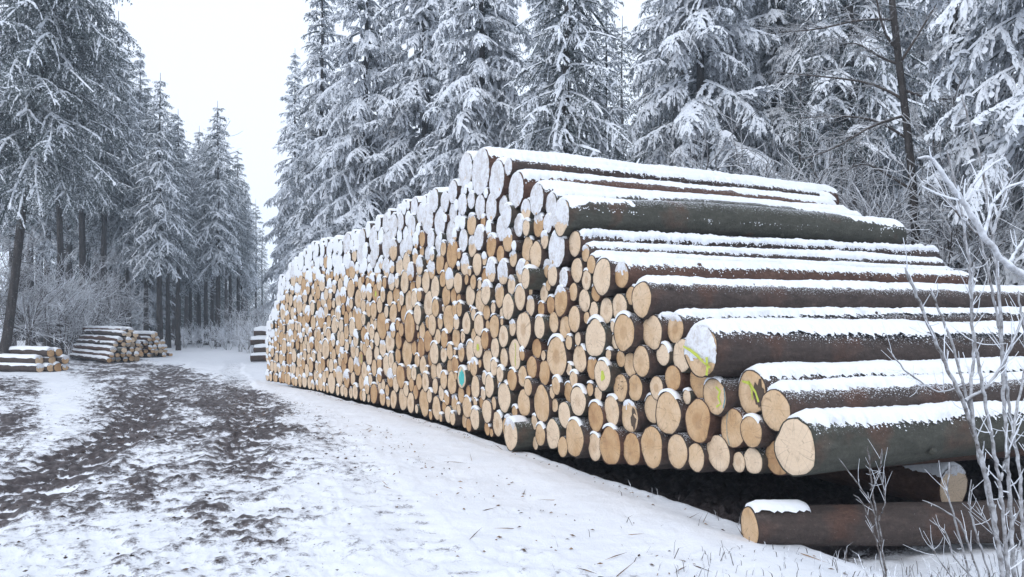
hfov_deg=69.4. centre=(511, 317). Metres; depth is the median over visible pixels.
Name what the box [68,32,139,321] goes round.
spruce tree
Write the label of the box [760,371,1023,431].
log
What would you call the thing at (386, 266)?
log
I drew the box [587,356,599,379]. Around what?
log
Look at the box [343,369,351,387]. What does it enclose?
log
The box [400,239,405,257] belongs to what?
log
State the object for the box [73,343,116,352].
log
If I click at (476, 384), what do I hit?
log
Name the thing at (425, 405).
log
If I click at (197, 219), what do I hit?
spruce tree
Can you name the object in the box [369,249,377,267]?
log
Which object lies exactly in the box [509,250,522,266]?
log
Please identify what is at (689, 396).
log
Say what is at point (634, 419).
log
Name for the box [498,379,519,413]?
log
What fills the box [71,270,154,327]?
frosted bush
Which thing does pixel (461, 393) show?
log
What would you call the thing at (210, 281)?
spruce tree
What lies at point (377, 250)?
log
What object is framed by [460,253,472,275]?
log
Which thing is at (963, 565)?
dead grass
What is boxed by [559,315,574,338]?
log
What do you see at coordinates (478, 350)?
log
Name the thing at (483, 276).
log
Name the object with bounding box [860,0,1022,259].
spruce tree
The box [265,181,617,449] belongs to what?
stacked timber
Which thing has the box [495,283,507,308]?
log
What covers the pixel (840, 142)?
spruce tree
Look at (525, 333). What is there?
log
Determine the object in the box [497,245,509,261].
log
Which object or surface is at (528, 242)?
log
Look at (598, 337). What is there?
log
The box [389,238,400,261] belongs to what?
log
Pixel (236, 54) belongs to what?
sky
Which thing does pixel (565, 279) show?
log
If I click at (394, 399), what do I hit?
log
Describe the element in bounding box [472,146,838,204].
log
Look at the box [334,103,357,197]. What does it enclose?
spruce tree
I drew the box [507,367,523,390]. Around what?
log
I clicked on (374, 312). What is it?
log
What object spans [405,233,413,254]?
log
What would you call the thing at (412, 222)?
log
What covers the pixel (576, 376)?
log
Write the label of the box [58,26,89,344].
spruce tree
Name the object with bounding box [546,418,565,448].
log
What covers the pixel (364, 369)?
log
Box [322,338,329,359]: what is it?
log
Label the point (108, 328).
log
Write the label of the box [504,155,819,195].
log
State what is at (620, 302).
log
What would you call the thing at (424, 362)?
log
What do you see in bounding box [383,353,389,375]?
log
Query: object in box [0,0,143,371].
spruce tree
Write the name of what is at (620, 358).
log
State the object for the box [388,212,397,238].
log
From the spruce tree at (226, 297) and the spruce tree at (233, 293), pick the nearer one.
the spruce tree at (226, 297)
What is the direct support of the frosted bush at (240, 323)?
on the ground at (362, 520)
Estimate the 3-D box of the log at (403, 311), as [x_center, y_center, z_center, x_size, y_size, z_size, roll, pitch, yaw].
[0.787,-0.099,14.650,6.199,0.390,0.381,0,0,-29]
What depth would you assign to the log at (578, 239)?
8.89 m
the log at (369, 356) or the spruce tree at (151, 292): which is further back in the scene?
the spruce tree at (151, 292)
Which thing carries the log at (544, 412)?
on the log at (541, 435)
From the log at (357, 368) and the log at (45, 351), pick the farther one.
the log at (45, 351)
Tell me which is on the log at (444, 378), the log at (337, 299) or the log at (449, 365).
the log at (449, 365)
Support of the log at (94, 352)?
on the log at (101, 358)
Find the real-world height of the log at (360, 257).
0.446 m
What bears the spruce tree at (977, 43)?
on the ground at (362, 520)
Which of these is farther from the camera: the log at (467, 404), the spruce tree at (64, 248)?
the spruce tree at (64, 248)
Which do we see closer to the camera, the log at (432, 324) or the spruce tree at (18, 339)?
the log at (432, 324)
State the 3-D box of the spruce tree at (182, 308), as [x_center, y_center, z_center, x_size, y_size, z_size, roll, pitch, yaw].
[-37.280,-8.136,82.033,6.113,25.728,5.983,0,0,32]
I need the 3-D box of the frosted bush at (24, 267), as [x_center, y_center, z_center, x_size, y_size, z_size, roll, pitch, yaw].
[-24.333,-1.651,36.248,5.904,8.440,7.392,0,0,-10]
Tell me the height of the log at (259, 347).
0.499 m
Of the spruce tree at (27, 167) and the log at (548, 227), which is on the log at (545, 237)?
the log at (548, 227)
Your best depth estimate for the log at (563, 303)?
8.43 m
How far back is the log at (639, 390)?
7.18 m
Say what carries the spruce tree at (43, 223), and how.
on the ground at (362, 520)
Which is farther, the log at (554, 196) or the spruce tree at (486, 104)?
the spruce tree at (486, 104)
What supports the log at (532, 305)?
on the log at (525, 333)
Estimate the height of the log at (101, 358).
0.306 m
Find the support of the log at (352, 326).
on the log at (352, 348)
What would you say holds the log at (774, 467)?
on the log at (756, 460)
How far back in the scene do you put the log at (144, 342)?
38.82 m
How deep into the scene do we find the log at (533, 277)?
8.89 m
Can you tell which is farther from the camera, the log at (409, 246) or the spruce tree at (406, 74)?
the spruce tree at (406, 74)
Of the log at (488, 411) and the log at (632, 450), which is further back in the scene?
the log at (488, 411)
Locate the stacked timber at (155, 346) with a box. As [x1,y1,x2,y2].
[140,336,172,356]
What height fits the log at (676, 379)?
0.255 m
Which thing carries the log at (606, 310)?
on the log at (598, 337)
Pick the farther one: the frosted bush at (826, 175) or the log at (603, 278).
the frosted bush at (826, 175)
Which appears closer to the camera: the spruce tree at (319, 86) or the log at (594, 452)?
the log at (594, 452)
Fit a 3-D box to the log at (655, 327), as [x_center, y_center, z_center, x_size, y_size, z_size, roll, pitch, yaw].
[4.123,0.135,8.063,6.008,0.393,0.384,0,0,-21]
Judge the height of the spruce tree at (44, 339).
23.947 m
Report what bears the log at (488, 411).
on the stacked timber at (294, 344)
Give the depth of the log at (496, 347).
9.97 m
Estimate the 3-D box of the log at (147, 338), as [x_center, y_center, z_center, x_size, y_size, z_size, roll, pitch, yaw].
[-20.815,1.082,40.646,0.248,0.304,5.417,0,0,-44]
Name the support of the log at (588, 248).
on the log at (578, 265)
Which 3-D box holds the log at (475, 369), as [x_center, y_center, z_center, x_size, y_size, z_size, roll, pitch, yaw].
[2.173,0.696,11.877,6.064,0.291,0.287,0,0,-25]
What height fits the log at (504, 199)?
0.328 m
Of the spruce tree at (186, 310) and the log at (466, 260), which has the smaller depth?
the log at (466, 260)
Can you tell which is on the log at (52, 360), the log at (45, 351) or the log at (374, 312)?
the log at (45, 351)
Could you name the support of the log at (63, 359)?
on the log at (56, 366)
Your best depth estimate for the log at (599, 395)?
7.81 m
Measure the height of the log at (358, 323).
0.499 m
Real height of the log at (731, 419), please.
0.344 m
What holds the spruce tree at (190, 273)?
on the ground at (362, 520)
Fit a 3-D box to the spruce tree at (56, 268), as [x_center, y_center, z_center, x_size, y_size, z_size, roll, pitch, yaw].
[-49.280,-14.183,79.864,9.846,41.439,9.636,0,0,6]
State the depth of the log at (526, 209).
9.22 m
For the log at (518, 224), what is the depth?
9.40 m
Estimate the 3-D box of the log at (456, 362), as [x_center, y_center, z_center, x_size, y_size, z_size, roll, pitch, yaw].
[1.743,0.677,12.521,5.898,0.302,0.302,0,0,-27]
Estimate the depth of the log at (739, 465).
5.98 m
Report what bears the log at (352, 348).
on the stacked timber at (294, 344)
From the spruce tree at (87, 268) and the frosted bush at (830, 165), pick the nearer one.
the frosted bush at (830, 165)
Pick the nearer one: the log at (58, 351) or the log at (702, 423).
the log at (702, 423)
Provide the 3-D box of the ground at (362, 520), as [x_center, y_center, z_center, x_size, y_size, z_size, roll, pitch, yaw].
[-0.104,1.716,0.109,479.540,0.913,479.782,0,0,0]
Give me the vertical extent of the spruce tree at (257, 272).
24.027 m
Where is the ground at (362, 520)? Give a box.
[0,326,1023,576]
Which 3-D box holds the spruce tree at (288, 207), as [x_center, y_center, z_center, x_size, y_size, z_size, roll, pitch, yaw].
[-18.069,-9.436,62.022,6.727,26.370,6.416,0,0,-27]
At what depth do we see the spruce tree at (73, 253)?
51.32 m
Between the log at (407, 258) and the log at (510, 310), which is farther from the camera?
the log at (407, 258)
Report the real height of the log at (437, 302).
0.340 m
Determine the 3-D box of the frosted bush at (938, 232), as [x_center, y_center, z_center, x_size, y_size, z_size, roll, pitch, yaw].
[7.713,-1.046,15.642,6.482,5.498,5.143,0,0,14]
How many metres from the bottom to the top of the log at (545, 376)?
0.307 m
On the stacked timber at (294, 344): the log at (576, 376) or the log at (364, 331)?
the log at (364, 331)
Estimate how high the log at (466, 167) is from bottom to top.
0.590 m
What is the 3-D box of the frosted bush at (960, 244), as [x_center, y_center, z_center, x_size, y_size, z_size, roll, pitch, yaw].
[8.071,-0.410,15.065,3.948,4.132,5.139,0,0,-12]
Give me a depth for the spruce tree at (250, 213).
78.03 m
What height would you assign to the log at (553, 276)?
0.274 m
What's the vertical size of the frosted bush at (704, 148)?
7.791 m
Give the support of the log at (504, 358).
on the log at (501, 373)
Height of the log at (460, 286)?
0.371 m
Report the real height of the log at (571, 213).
0.520 m
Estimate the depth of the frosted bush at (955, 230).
14.29 m
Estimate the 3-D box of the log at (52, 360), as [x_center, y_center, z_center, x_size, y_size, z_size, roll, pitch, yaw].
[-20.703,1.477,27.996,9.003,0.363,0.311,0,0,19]
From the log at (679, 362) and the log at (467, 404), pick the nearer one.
the log at (679, 362)
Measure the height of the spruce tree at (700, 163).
7.243 m
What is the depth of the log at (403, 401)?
13.15 m
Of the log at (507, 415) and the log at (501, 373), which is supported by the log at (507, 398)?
the log at (501, 373)
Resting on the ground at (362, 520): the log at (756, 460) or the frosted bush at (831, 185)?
the frosted bush at (831, 185)
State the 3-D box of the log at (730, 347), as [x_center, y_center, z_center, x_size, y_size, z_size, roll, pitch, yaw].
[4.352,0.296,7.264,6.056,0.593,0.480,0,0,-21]
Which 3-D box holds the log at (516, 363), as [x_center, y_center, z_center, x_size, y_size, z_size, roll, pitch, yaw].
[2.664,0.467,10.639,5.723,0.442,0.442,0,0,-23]
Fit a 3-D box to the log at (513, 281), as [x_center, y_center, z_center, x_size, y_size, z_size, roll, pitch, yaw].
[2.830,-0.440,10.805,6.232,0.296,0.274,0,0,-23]
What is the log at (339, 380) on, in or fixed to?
on the log at (331, 381)
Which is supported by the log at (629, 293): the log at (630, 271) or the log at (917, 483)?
the log at (630, 271)
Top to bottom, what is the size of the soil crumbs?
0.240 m
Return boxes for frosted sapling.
[881,94,1023,576]
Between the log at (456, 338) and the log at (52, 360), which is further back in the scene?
the log at (52, 360)
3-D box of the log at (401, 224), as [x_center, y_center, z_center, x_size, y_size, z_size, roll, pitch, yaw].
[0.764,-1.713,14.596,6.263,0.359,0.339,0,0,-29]
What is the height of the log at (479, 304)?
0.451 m
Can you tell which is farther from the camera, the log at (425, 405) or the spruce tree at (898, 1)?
the spruce tree at (898, 1)
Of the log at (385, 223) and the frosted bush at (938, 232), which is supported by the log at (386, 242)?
the log at (385, 223)
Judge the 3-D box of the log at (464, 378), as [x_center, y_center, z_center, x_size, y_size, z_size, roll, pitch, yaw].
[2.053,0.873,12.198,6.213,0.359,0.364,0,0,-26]
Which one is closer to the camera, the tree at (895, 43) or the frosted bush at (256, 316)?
the tree at (895, 43)
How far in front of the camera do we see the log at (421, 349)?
12.38 m
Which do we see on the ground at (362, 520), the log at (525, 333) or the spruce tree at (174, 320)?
the spruce tree at (174, 320)
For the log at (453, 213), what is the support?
on the log at (450, 226)
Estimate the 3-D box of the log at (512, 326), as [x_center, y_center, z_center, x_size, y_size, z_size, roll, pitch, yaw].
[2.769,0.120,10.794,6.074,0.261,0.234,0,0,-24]
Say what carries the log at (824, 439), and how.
on the log at (774, 467)
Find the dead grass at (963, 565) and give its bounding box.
[547,483,1021,576]
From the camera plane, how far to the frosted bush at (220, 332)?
49.84 m
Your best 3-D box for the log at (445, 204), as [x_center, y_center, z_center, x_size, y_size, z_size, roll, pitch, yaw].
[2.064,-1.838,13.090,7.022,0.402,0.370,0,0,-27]
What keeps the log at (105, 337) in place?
on the log at (104, 342)
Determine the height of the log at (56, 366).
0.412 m
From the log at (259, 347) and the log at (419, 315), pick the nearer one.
the log at (419, 315)
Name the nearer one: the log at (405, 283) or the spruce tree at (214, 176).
the log at (405, 283)
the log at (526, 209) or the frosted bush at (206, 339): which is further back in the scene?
the frosted bush at (206, 339)
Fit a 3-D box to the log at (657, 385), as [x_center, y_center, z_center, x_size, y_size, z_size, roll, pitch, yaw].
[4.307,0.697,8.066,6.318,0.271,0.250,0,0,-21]
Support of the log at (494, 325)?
on the log at (496, 347)
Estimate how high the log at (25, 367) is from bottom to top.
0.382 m
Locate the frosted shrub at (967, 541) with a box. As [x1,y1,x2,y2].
[905,462,1023,576]
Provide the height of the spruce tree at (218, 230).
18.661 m
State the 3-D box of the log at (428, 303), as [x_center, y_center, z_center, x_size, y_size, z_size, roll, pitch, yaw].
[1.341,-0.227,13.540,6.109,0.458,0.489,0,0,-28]
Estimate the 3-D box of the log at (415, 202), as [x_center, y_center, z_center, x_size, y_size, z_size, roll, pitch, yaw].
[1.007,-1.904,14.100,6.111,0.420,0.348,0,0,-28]
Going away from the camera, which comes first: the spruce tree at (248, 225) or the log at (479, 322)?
the log at (479, 322)
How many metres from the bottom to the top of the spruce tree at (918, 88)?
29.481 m
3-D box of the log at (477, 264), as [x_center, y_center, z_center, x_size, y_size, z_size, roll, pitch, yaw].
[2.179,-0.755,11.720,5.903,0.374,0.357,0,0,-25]
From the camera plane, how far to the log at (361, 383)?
15.11 m
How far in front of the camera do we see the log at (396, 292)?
13.43 m
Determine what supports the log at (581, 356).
on the log at (576, 376)
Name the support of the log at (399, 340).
on the stacked timber at (294, 344)
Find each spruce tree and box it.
[0,0,24,345]
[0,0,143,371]
[0,8,56,340]
[0,37,77,345]
[0,47,74,342]
[10,14,105,353]
[25,10,91,329]
[36,30,73,346]
[43,233,113,286]
[47,15,126,338]
[51,46,114,323]
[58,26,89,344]
[60,2,80,331]
[67,11,158,324]
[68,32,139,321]
[74,52,91,343]
[88,95,153,326]
[91,35,96,323]
[107,50,180,340]
[107,61,119,311]
[114,73,197,339]
[119,53,156,325]
[133,110,164,330]
[137,87,161,330]
[156,114,204,344]
[156,135,191,347]
[161,117,182,339]
[162,148,199,350]
[163,144,202,335]
[169,120,187,339]
[170,166,213,344]
[181,160,192,338]
[181,170,215,332]
[181,176,209,329]
[184,101,245,346]
[186,132,225,343]
[188,153,226,344]
[192,141,235,332]
[192,148,228,321]
[197,137,215,333]
[204,161,220,340]
[220,157,251,342]
[220,165,230,333]
[220,174,254,328]
[221,192,253,324]
[223,197,261,336]
[227,151,259,339]
[228,184,259,325]
[232,189,265,331]
[243,204,270,327]
[252,230,270,324]
[254,53,313,322]
[268,0,351,317]
[299,0,417,248]
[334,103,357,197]
[360,0,463,220]
[374,5,412,213]
[409,0,540,193]
[410,0,449,128]
[490,3,526,142]
[501,0,634,160]
[515,0,574,150]
[583,1,629,160]
[607,16,639,159]
[617,0,689,164]
[623,0,786,178]
[628,5,709,163]
[697,152,705,169]
[707,1,840,166]
[716,0,873,214]
[732,150,752,174]
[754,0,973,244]
[762,0,951,210]
[781,76,820,182]
[804,0,942,235]
[827,112,861,208]
[853,0,933,212]
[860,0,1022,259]
[911,0,1023,285]
[914,13,944,136]
[918,108,958,260]
[979,4,1023,96]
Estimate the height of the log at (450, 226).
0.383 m
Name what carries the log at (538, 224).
on the log at (538, 254)
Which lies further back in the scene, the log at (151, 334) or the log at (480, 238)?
the log at (151, 334)
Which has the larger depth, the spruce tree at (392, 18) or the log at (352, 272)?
the spruce tree at (392, 18)
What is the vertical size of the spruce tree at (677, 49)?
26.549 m
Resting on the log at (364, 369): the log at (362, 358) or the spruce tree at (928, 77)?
the log at (362, 358)
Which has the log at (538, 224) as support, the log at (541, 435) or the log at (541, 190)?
the log at (541, 190)
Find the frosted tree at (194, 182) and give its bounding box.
[51,97,252,298]
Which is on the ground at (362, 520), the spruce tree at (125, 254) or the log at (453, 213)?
the spruce tree at (125, 254)
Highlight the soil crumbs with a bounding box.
[0,379,479,576]
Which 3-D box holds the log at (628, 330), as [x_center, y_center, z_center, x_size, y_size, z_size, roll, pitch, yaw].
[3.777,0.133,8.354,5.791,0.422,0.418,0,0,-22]
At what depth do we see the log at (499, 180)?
9.87 m
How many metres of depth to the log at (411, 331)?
12.72 m
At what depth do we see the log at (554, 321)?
8.64 m
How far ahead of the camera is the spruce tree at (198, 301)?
61.85 m
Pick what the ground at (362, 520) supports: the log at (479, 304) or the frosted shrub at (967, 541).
the frosted shrub at (967, 541)
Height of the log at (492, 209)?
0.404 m
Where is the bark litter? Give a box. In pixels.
[196,391,844,576]
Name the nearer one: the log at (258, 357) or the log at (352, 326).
the log at (352, 326)
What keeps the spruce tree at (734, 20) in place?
on the ground at (362, 520)
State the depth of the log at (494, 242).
10.04 m
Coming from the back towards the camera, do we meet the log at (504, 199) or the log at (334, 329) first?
the log at (334, 329)
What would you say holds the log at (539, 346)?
on the log at (533, 366)
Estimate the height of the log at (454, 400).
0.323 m
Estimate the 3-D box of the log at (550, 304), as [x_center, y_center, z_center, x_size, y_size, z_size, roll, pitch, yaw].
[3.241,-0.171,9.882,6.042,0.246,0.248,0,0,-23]
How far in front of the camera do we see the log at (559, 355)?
8.54 m
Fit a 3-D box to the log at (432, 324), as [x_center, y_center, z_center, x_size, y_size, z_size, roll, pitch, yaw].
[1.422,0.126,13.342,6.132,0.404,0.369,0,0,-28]
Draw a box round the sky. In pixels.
[0,0,1023,324]
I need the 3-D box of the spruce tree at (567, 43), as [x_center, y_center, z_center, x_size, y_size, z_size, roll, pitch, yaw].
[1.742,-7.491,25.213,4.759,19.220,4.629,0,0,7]
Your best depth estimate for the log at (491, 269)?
10.00 m
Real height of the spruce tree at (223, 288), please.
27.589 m
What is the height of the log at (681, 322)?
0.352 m
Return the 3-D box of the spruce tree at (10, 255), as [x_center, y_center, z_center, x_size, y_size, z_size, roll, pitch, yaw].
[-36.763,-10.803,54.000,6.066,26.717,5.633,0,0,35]
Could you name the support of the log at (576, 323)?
on the stacked timber at (294, 344)
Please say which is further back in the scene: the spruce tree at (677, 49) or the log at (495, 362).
the spruce tree at (677, 49)
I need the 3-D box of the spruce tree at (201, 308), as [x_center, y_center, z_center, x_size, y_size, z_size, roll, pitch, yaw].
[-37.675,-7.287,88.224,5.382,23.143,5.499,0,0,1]
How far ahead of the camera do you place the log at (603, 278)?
7.64 m
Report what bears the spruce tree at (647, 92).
on the ground at (362, 520)
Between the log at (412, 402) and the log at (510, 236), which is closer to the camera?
the log at (510, 236)
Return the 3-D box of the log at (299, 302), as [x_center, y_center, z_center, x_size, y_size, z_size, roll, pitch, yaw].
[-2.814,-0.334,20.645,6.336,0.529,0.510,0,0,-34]
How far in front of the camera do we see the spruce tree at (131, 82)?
53.91 m
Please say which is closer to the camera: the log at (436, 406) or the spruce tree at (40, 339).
the log at (436, 406)
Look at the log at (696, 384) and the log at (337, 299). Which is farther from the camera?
the log at (337, 299)
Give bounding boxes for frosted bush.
[0,221,91,348]
[0,229,104,345]
[0,251,135,354]
[0,267,78,349]
[28,232,149,344]
[38,273,135,357]
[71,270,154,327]
[171,323,194,347]
[181,319,203,343]
[186,324,215,347]
[194,319,230,348]
[206,320,230,344]
[211,322,241,349]
[216,305,268,349]
[218,315,252,351]
[220,306,254,344]
[222,301,268,345]
[228,287,276,342]
[230,310,263,352]
[648,64,768,174]
[688,156,909,226]
[714,110,957,245]
[740,143,910,229]
[749,83,957,256]
[777,144,1021,259]
[837,130,1023,284]
[873,198,1022,282]
[899,37,1023,279]
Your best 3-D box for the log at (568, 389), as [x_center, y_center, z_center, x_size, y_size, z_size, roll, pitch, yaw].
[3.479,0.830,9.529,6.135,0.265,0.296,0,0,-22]
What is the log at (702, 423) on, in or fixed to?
on the log at (698, 462)
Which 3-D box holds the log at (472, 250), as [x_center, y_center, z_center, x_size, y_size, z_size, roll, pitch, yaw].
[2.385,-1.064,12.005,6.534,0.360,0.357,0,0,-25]
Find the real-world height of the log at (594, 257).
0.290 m
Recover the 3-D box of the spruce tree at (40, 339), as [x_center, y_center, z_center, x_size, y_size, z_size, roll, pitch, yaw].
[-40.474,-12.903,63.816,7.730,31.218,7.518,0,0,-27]
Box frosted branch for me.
[917,139,1023,278]
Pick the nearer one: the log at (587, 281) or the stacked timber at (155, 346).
the log at (587, 281)
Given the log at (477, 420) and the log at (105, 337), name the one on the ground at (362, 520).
the log at (477, 420)
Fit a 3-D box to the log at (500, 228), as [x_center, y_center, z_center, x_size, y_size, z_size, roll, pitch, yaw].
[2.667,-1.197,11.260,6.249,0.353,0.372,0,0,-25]
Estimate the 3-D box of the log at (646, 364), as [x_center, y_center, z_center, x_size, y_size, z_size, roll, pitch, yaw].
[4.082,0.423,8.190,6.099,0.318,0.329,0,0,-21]
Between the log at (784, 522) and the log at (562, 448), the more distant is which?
the log at (562, 448)
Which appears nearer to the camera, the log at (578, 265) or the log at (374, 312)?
the log at (578, 265)
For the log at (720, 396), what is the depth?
6.10 m
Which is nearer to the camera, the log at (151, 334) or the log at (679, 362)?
the log at (679, 362)
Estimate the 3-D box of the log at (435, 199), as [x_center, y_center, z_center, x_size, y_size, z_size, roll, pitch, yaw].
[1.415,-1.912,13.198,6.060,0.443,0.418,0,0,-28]
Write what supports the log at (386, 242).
on the log at (386, 266)
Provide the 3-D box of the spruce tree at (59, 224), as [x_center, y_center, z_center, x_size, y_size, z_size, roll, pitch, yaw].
[-24.608,-7.267,39.900,4.418,19.458,4.102,0,0,5]
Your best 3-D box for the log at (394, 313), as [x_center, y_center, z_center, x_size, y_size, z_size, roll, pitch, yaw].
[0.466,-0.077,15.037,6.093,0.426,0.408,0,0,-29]
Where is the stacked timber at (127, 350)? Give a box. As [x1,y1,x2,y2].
[90,331,143,361]
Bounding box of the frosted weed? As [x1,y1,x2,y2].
[838,441,896,576]
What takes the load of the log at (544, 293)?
on the log at (542, 306)
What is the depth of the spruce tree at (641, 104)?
33.37 m
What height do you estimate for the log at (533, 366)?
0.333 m
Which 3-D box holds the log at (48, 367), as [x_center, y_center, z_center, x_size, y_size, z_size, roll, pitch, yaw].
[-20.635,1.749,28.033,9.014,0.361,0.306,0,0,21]
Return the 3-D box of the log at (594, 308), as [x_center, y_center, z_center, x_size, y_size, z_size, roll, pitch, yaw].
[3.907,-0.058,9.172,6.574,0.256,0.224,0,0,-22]
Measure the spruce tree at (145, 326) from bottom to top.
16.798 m
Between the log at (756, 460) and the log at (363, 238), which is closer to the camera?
the log at (756, 460)
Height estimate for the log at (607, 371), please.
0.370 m
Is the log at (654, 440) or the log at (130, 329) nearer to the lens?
the log at (654, 440)
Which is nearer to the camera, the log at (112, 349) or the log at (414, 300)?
the log at (414, 300)
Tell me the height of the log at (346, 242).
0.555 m
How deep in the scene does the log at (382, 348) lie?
14.02 m
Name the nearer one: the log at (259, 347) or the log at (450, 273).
the log at (450, 273)
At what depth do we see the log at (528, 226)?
9.17 m
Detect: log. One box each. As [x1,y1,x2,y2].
[0,353,43,363]
[0,362,43,371]
[9,345,53,356]
[42,362,52,371]
[43,356,55,363]
[52,347,62,355]
[52,361,61,371]
[55,354,69,363]
[61,363,68,370]
[69,353,111,362]
[72,348,113,357]
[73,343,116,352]
[76,339,118,346]
[79,334,122,342]
[82,326,125,330]
[83,329,126,335]
[97,325,133,332]
[133,331,155,337]
[134,330,157,336]
[136,340,147,345]
[137,335,151,340]
[250,335,266,344]
[250,352,265,361]
[253,344,265,352]
[254,326,266,335]
[290,266,295,286]
[296,295,302,314]
[318,307,326,328]
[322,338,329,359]
[327,372,336,393]
[331,315,338,332]
[335,289,341,306]
[336,366,343,386]
[343,231,351,253]
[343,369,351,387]
[347,278,357,298]
[349,260,359,279]
[349,317,355,336]
[350,340,355,358]
[354,356,361,375]
[355,289,361,307]
[355,308,362,330]
[357,244,363,265]
[358,351,365,365]
[359,228,368,247]
[359,373,363,389]
[361,326,366,341]
[361,361,367,378]
[366,345,374,364]
[369,225,377,249]
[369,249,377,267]
[370,300,378,319]
[370,382,379,403]
[372,284,379,302]
[373,240,382,259]
[377,312,389,339]
[379,340,393,357]
[382,231,390,257]
[382,257,390,277]
[383,212,388,232]
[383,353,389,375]
[385,331,396,352]
[387,368,393,387]
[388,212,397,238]
[388,273,394,290]
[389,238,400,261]
[389,301,400,322]
[390,390,400,408]
[393,287,400,302]
[395,332,405,349]
[396,256,402,275]
[396,363,408,388]
[397,213,406,230]
[399,389,407,410]
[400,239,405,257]
[400,270,410,293]
[401,305,406,322]
[402,339,414,366]
[403,251,412,271]
[404,310,418,342]
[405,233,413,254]
[405,290,413,310]
[407,262,416,280]
[407,392,418,413]
[408,213,417,236]
[411,196,422,214]
[411,288,423,307]
[414,302,425,325]
[416,254,426,274]
[417,203,422,222]
[417,338,428,357]
[419,388,431,417]
[420,355,428,373]
[422,202,435,233]
[422,269,431,293]
[422,371,432,391]
[424,290,432,315]
[424,330,433,351]
[425,246,429,264]
[427,228,436,247]
[427,260,437,279]
[428,314,438,336]
[429,187,448,211]
[429,340,442,363]
[431,275,443,297]
[431,364,436,378]
[432,296,442,316]
[432,395,442,420]
[434,206,448,234]
[435,235,440,252]
[436,252,446,274]
[440,370,448,388]
[441,189,450,211]
[441,328,451,347]
[442,285,451,306]
[443,305,453,333]
[444,406,452,422]
[445,267,461,289]
[446,220,454,241]
[446,239,460,269]
[447,341,454,359]
[447,360,451,371]
[447,371,458,394]
[448,178,461,203]
[449,204,457,221]
[451,393,458,409]
[452,329,465,347]
[452,355,466,372]
[453,272,467,293]
[457,365,472,388]
[458,193,475,214]
[458,343,467,362]
[458,387,465,403]
[459,150,489,187]
[459,229,470,251]
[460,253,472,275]
[462,311,473,334]
[462,395,472,417]
[466,285,476,305]
[466,338,474,360]
[467,190,478,208]
[467,212,480,235]
[468,235,486,257]
[470,357,484,375]
[470,405,484,429]
[471,375,484,398]
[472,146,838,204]
[472,253,485,276]
[473,335,484,358]
[474,224,487,250]
[474,311,485,336]
[475,194,487,219]
[475,289,484,311]
[481,266,486,281]
[481,279,497,304]
[481,328,492,349]
[482,399,496,423]
[483,305,499,319]
[483,349,492,371]
[485,372,497,397]
[486,193,500,220]
[486,232,502,257]
[486,256,499,282]
[489,156,836,203]
[489,313,500,338]
[490,337,501,358]
[490,357,500,375]
[493,409,505,436]
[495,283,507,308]
[496,216,504,240]
[496,364,511,382]
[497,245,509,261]
[497,258,515,284]
[498,325,516,347]
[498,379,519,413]
[499,195,509,214]
[500,348,510,367]
[501,202,520,228]
[502,227,524,252]
[502,293,523,320]
[503,413,512,434]
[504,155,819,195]
[504,415,535,451]
[507,274,518,294]
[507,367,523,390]
[508,339,526,370]
[509,169,836,207]
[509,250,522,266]
[509,318,516,336]
[514,213,523,236]
[514,283,528,310]
[516,258,525,282]
[516,311,536,348]
[517,389,534,415]
[518,365,527,386]
[521,197,534,218]
[521,264,547,289]
[522,217,534,236]
[522,235,540,259]
[524,376,540,395]
[526,294,540,316]
[526,355,541,377]
[529,240,548,267]
[530,179,848,214]
[532,338,548,358]
[533,212,546,237]
[534,314,553,338]
[534,383,557,422]
[535,421,547,445]
[538,300,549,314]
[539,360,565,385]
[540,283,554,302]
[541,230,551,249]
[543,213,554,232]
[543,259,550,277]
[546,188,861,215]
[546,333,573,376]
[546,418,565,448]
[547,264,570,286]
[547,294,554,313]
[549,230,574,266]
[549,311,560,332]
[550,214,906,244]
[552,195,906,243]
[552,374,569,394]
[554,284,578,317]
[557,436,571,457]
[558,401,587,428]
[559,267,573,286]
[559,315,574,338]
[564,380,572,401]
[566,416,592,458]
[568,305,587,332]
[569,228,939,257]
[569,282,582,301]
[569,369,595,386]
[570,383,594,415]
[571,258,586,283]
[573,343,589,372]
[579,289,593,311]
[582,241,944,265]
[582,267,981,290]
[585,314,612,356]
[587,250,952,273]
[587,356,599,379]
[588,399,607,432]
[588,431,602,461]
[589,301,600,318]
[591,284,613,301]
[592,253,978,296]
[594,357,625,391]
[594,386,613,401]
[599,422,628,464]
[600,297,613,323]
[604,393,622,425]
[612,293,633,317]
[612,333,617,348]
[613,310,661,352]
[613,373,629,402]
[615,256,974,287]
[616,349,626,366]
[621,399,656,432]
[624,352,635,376]
[624,432,645,465]
[626,284,650,304]
[629,374,651,400]
[631,275,1023,318]
[633,345,667,377]
[640,425,677,469]
[643,311,672,350]
[644,392,678,423]
[649,375,666,399]
[655,388,687,434]
[656,341,674,365]
[665,365,690,390]
[667,306,1023,342]
[667,432,694,469]
[673,338,690,372]
[683,317,1023,377]
[683,387,696,404]
[685,398,721,443]
[688,443,715,472]
[689,371,706,397]
[703,376,740,416]
[706,434,748,472]
[720,407,746,447]
[733,451,747,472]
[738,356,1023,413]
[740,413,777,447]
[740,499,1023,545]
[744,448,771,473]
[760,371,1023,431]
[765,440,1023,475]
[774,400,1023,476]
[806,462,967,501]
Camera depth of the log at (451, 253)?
11.22 m
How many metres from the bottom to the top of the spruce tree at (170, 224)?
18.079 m
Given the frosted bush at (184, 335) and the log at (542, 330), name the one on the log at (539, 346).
the log at (542, 330)
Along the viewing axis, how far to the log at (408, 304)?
12.91 m
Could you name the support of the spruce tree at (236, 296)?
on the ground at (362, 520)
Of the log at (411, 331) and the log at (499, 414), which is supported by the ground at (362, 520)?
the log at (499, 414)

